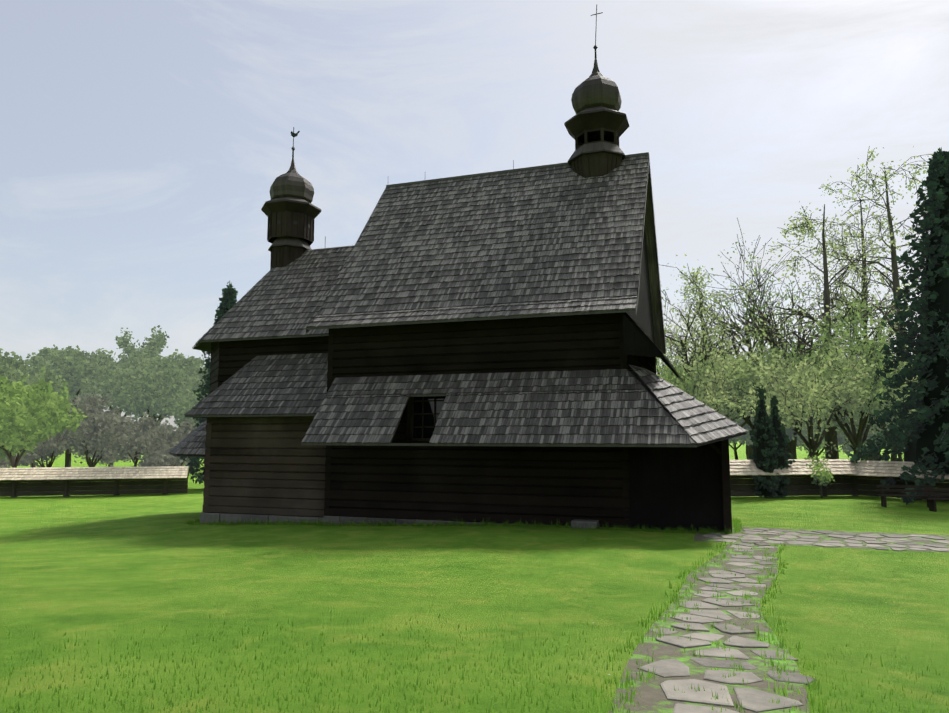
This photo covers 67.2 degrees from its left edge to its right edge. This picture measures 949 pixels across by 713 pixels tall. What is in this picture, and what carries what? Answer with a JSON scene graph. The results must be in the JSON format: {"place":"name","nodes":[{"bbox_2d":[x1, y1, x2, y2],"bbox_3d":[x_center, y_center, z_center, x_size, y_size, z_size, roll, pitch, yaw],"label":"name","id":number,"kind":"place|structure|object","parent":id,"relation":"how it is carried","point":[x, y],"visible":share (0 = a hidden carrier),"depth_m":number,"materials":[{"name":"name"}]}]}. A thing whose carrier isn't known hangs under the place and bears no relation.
{"place":"outdoors","nodes":[
{"label":"outdoors","id":0,"kind":"place"},
{"bbox_2d":[0,349,62,394],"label":"tree","id":1,"kind":"object","parent":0,"point":[9,369],"depth_m":49.85,"materials":[{"name":"green plant"}]},
{"bbox_2d":[0,374,86,467],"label":"tree","id":2,"kind":"object","parent":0,"point":[25,416],"depth_m":41.67,"materials":[{"name":"green plant"}]},
{"bbox_2d":[110,412,176,466],"bbox_3d":[-23.224,6.733,50.204,4.031,5.587,4.676,-2,-7,19],"label":"grey shrub","id":3,"kind":"object","parent":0,"point":[133,434],"depth_m":49.07,"materials":[{"name":"grey plant"}]},
{"bbox_2d":[209,312,655,527],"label":"church log walls","id":4,"kind":"structure","parent":0,"point":[548,486],"depth_m":21.24,"materials":[{"name":"brown wood"}]},
{"bbox_2d":[168,152,747,456],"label":"church shingle roofs","id":5,"kind":"structure","parent":4,"relation":"on","point":[561,239],"depth_m":22.69,"materials":[{"name":"grey wood"}]},
{"bbox_2d":[261,201,320,269],"bbox_3d":[-7.656,-4.655,29.681,2.310,2.910,2.310,-2,-7,19],"label":"turret","id":6,"kind":"object","parent":5,"relation":"on","point":[288,213],"visible":0.6,"depth_m":28.99,"materials":[{"name":"brown wood"}]},
{"bbox_2d":[261,160,320,251],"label":"onion dome","id":7,"kind":"structure","parent":5,"relation":"on","point":[291,184],"depth_m":29.19,"materials":[{"name":"grey metal"}]},
{"bbox_2d":[269,127,309,227],"bbox_3d":[-7.656,-7.496,29.994,1.749,4.475,1.749,-2,-7,19],"label":"weathercock finial","id":8,"kind":"object","parent":7,"relation":"on","point":[293,134],"visible":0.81,"depth_m":30.09,"materials":[{"name":"black metal"}]},
{"bbox_2d":[407,396,445,440],"bbox_3d":[-1.435,1.759,21.669,1.210,1.610,0.340,-2,-7,19],"label":"window frame","id":9,"kind":"object","parent":5,"relation":"in","point":[410,415],"visible":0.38,"depth_m":21.83,"materials":[{"name":"black wood"}]},
{"bbox_2d":[413,396,443,437],"bbox_3d":[-1.386,1.775,21.810,1.200,1.600,0.001,-2,-7,19],"label":"window pane","id":10,"kind":"structure","parent":9,"relation":"in","point":[428,419],"depth_m":21.83,"materials":[{"name":"black glass"}]},
{"bbox_2d":[564,60,627,164],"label":"onion dome","id":11,"kind":"structure","parent":5,"relation":"on","point":[596,91],"depth_m":25.28,"materials":[{"name":"grey metal"}]},
{"bbox_2d":[591,5,602,59],"bbox_3d":[4.509,-11.878,26.250,0.441,2.251,0.157,-2,-7,19],"label":"cross finial","id":12,"kind":"object","parent":11,"relation":"on","point":[595,47],"visible":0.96,"depth_m":26.24,"materials":[{"name":"grey metal"}]},
{"bbox_2d":[564,111,628,177],"bbox_3d":[4.442,-7.076,25.743,2.217,2.623,2.217,-2,-7,19],"label":"bell turret","id":13,"kind":"object","parent":5,"relation":"on","point":[595,165],"visible":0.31,"depth_m":25.06,"materials":[{"name":"brown wood"}]},
{"bbox_2d":[0,440,948,712],"bbox_3d":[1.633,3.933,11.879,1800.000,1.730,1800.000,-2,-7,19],"label":"lawn ground","id":14,"kind":"structure","parent":0,"point":[128,568],"depth_m":9.12,"materials":[{"name":"green plant"}]},
{"bbox_2d":[19,366,70,467],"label":"tree","id":15,"kind":"object","parent":14,"relation":"on","point":[63,392],"depth_m":60.53,"materials":[{"name":"green plant"}]},
{"bbox_2d":[15,398,90,466],"bbox_3d":[-28.724,6.028,48.025,5.538,6.530,5.783,3,-7,-24],"label":"grey shrub","id":16,"kind":"object","parent":14,"relation":"on","point":[70,437],"depth_m":47.25,"materials":[{"name":"grey plant"}]},
{"bbox_2d":[24,344,115,466],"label":"tree","id":17,"kind":"object","parent":14,"relation":"on","point":[71,366],"depth_m":65.47,"materials":[{"name":"green plant"}]},
{"bbox_2d":[0,476,187,497],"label":"fence logs","id":18,"kind":"object","parent":14,"relation":"on","point":[66,488],"visible":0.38,"depth_m":41.00,"materials":[{"name":"brown wood"}]},
{"bbox_2d":[0,466,188,480],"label":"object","id":19,"kind":"structure","parent":18,"relation":"on","point":[62,473],"depth_m":40.73,"materials":[{"name":"grey wood"}]},
{"bbox_2d":[68,392,133,466],"bbox_3d":[-26.878,6.058,51.035,5.306,7.116,5.907,3,-7,-23],"label":"grey shrub","id":20,"kind":"object","parent":14,"relation":"on","point":[100,421],"depth_m":49.64,"materials":[{"name":"grey plant"}]},
{"bbox_2d":[72,325,180,466],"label":"tree","id":21,"kind":"object","parent":14,"relation":"on","point":[133,351],"depth_m":72.46,"materials":[{"name":"green plant"}]},
{"bbox_2d":[99,349,205,457],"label":"tree","id":22,"kind":"object","parent":14,"relation":"on","point":[144,371],"depth_m":64.12,"materials":[{"name":"green plant"}]},
{"bbox_2d":[113,356,207,473],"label":"tree","id":23,"kind":"object","parent":14,"relation":"on","point":[183,401],"depth_m":64.48,"materials":[{"name":"green plant"}]},
{"bbox_2d":[134,418,195,480],"bbox_3d":[-20.733,6.727,48.146,3.943,5.139,6.526,2,-7,-20],"label":"grey shrub","id":24,"kind":"object","parent":14,"relation":"on","point":[163,442],"depth_m":47.37,"materials":[{"name":"grey plant"}]},
{"bbox_2d":[180,280,237,484],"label":"spruce","id":25,"kind":"object","parent":14,"relation":"on","point":[229,297],"depth_m":46.86,"materials":[{"name":"green plant"}]},
{"bbox_2d":[200,512,322,523],"bbox_3d":[-6.778,5.683,24.177,4.978,0.750,1.580,-2,-7,19],"label":"stone foundation","id":26,"kind":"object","parent":14,"relation":"on","point":[210,517],"depth_m":23.65,"materials":[{"name":"grey stone"}]},
{"bbox_2d":[202,416,325,516],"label":"wall","id":27,"kind":"structure","parent":14,"relation":"on","point":[249,469],"depth_m":23.77,"materials":[{"name":"brown wood"}]},
{"bbox_2d":[323,516,598,528],"bbox_3d":[-0.686,5.104,20.941,8.650,0.890,0.645,-2,-7,19],"label":"stone foundation","id":28,"kind":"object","parent":14,"relation":"on","point":[576,523],"depth_m":21.55,"materials":[{"name":"grey stone"}]},
{"bbox_2d":[709,439,731,533],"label":"porch post brackets","id":29,"kind":"object","parent":14,"relation":"on","point":[723,452],"visible":0.27,"depth_m":18.44,"materials":[{"name":"brown wood"}]},
{"bbox_2d":[705,355,767,459],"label":"tree","id":30,"kind":"object","parent":14,"relation":"on","point":[747,451],"depth_m":62.55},
{"bbox_2d":[672,233,804,459],"bbox_3d":[21.906,-0.394,57.532,9.443,20.025,11.106,-4,-7,31],"label":"tree","id":31,"kind":"object","parent":14,"relation":"on","point":[750,449],"depth_m":57.38,"materials":[{"name":"green plant"}]},
{"bbox_2d":[701,330,797,446],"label":"young tree","id":32,"kind":"object","parent":14,"relation":"on","point":[751,377],"depth_m":44.96,"materials":[{"name":"green plant"}]},
{"bbox_2d":[749,385,780,497],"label":"thuja","id":33,"kind":"object","parent":14,"relation":"on","point":[776,480],"depth_m":31.70,"materials":[{"name":"green plant"}]},
{"bbox_2d":[729,399,817,446],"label":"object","id":34,"kind":"object","parent":14,"relation":"on","point":[804,432],"visible":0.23,"depth_m":50.92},
{"bbox_2d":[664,218,893,458],"bbox_3d":[21.612,-0.386,51.869,18.291,18.714,13.943,-2,-7,19],"label":"tree","id":35,"kind":"object","parent":14,"relation":"on","point":[792,446],"depth_m":50.08,"materials":[{"name":"green plant"}]},
{"bbox_2d":[770,395,795,497],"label":"thuja","id":36,"kind":"object","parent":14,"relation":"on","point":[782,428],"visible":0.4,"depth_m":32.03,"materials":[{"name":"green plant"}]},
{"bbox_2d":[730,475,853,496],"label":"fence logs","id":37,"kind":"object","parent":14,"relation":"on","point":[801,485],"visible":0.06,"depth_m":32.38,"materials":[{"name":"brown wood"}]},
{"bbox_2d":[730,459,858,475],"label":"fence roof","id":38,"kind":"structure","parent":37,"relation":"on","point":[799,467],"depth_m":31.93,"materials":[{"name":"grey wood"}]},
{"bbox_2d":[717,327,879,458],"bbox_3d":[18.072,2.858,40.123,8.450,9.613,8.497,-2,-7,19],"label":"young tree","id":39,"kind":"object","parent":14,"relation":"on","point":[808,397],"depth_m":39.15,"materials":[{"name":"green plant"}]},
{"bbox_2d":[722,201,913,458],"bbox_3d":[23.744,-1.028,47.022,13.397,18.918,15.895,-5,-8,37],"label":"tree","id":40,"kind":"object","parent":14,"relation":"on","point":[831,435],"depth_m":47.05,"materials":[{"name":"green plant"}]},
{"bbox_2d":[804,449,834,497],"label":"sapling","id":41,"kind":"object","parent":14,"relation":"on","point":[821,476],"depth_m":31.63,"materials":[{"name":"green plant"}]},
{"bbox_2d":[797,406,846,458],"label":"tree","id":42,"kind":"object","parent":14,"relation":"on","point":[821,446],"depth_m":52.43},
{"bbox_2d":[789,333,882,361],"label":"tree","id":43,"kind":"object","parent":14,"relation":"on","point":[819,348],"depth_m":66.02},
{"bbox_2d":[779,296,909,454],"bbox_3d":[22.142,2.237,41.488,10.185,11.138,7.443,3,-7,-28],"label":"young tree","id":44,"kind":"object","parent":14,"relation":"on","point":[881,389],"depth_m":40.55,"materials":[{"name":"green plant"}]},
{"bbox_2d":[805,411,888,459],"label":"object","id":45,"kind":"object","parent":14,"relation":"on","point":[841,439],"depth_m":49.69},
{"bbox_2d":[769,146,932,435],"bbox_3d":[27.933,-2.652,47.229,15.004,22.238,12.751,-2,-7,19],"label":"tree","id":46,"kind":"object","parent":14,"relation":"on","point":[895,283],"depth_m":47.25,"materials":[{"name":"green plant"}]},
{"bbox_2d":[791,163,919,460],"bbox_3d":[29.348,-2.423,54.253,12.934,23.323,14.218,0,-6,2],"label":"tree","id":47,"kind":"object","parent":14,"relation":"on","point":[862,299],"depth_m":52.93,"materials":[{"name":"green plant"}]},
{"bbox_2d":[815,341,917,460],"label":"young tree","id":48,"kind":"object","parent":14,"relation":"on","point":[874,407],"depth_m":41.91,"materials":[{"name":"green plant"}]},
{"bbox_2d":[848,147,948,504],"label":"conifer tree","id":49,"kind":"object","parent":14,"relation":"on","point":[897,433],"depth_m":31.30,"materials":[{"name":"green plant"}]},
{"bbox_2d":[852,476,948,500],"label":"fence logs","id":50,"kind":"object","parent":14,"relation":"on","point":[859,483],"visible":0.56,"depth_m":31.97,"materials":[{"name":"brown wood"}]},
{"bbox_2d":[849,460,948,478],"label":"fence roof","id":51,"kind":"structure","parent":50,"relation":"on","point":[880,468],"depth_m":31.43,"materials":[{"name":"grey wood"}]},
{"bbox_2d":[876,484,936,507],"bbox_3d":[16.751,5.417,27.686,2.000,0.850,0.430,-2,-6,14],"label":"bench","id":52,"kind":"object","parent":14,"relation":"on","point":[881,490],"visible":0.94,"depth_m":27.81,"materials":[{"name":"brown wood"}]},
{"bbox_2d":[923,487,948,511],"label":"bench","id":53,"kind":"object","parent":14,"relation":"on","point":[932,504],"visible":0.98,"depth_m":26.29,"materials":[{"name":"brown wood"}]},
{"bbox_3d":[-29.587,6.015,44.617,3.797,5.787,3.903,-2,-7,19],"label":"grey shrub trunk and branches","id":54,"kind":"object","parent":14,"relation":"on","visible":0},
{"bbox_2d":[0,449,42,467],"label":"grey shrub","id":55,"kind":"object","parent":54,"relation":"on","point":[29,455],"visible":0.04,"depth_m":45.45,"materials":[{"name":"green plant"}]},
{"bbox_2d":[0,0,948,430],"label":"sky","id":56,"kind":"structure","parent":0,"point":[144,144],"materials":[{"name":"blue"}]},
{"bbox_2d":[337,223,723,531],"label":"church plank walls","id":57,"kind":"structure","parent":0,"point":[674,487],"depth_m":19.13,"materials":[{"name":"brown wood"}]},
{"bbox_2d":[623,312,681,381],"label":"church apron soffit","id":58,"kind":"structure","parent":57,"relation":"attached to","point":[637,341],"depth_m":19.27,"materials":[{"name":"brown wood"}]},
{"bbox_2d":[656,302,699,374],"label":"tree","id":59,"kind":"object","parent":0,"point":[668,346],"depth_m":62.12,"materials":[{"name":"green plant"}]},
{"bbox_2d":[656,354,723,414],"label":"young tree","id":60,"kind":"object","parent":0,"point":[667,374],"depth_m":42.65,"materials":[{"name":"green plant"}]},
{"bbox_2d":[658,265,759,424],"bbox_3d":[18.564,0.885,55.272,10.135,16.998,9.749,-2,-7,19],"label":"tree","id":61,"kind":"object","parent":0,"point":[690,292],"depth_m":56.13,"materials":[{"name":"green plant"}]},
{"bbox_2d":[661,254,768,396],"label":"tree","id":62,"kind":"object","parent":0,"point":[709,332],"depth_m":46.25,"materials":[{"name":"green plant"}]},
{"bbox_2d":[672,345,793,426],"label":"young tree","id":63,"kind":"object","parent":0,"point":[711,385],"depth_m":42.60,"materials":[{"name":"green plant"}]},
{"bbox_2d":[720,399,748,459],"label":"tree","id":64,"kind":"object","parent":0,"point":[734,448],"depth_m":55.48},
{"bbox_2d":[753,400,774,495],"bbox_3d":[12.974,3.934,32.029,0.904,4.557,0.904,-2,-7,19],"label":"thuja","id":65,"kind":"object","parent":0,"point":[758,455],"visible":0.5,"depth_m":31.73,"materials":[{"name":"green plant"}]},
{"bbox_2d":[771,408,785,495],"bbox_3d":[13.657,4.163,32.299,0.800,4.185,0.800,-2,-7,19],"label":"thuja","id":66,"kind":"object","parent":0,"point":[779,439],"visible":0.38,"depth_m":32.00,"materials":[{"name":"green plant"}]},
{"bbox_2d":[609,527,948,712],"bbox_3d":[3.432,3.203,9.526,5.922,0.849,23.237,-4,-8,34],"label":"flagstone path","id":67,"kind":"structure","parent":0,"point":[754,700],"depth_m":7.22,"materials":[{"name":"grey stone"}]},
{"bbox_2d":[884,417,904,460],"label":"tree","id":68,"kind":"object","parent":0,"point":[899,456],"depth_m":50.74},
{"bbox_2d":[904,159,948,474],"bbox_3d":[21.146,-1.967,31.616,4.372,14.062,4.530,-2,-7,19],"label":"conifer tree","id":69,"kind":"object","parent":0,"point":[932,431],"visible":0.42,"depth_m":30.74,"materials":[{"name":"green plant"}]}
]}

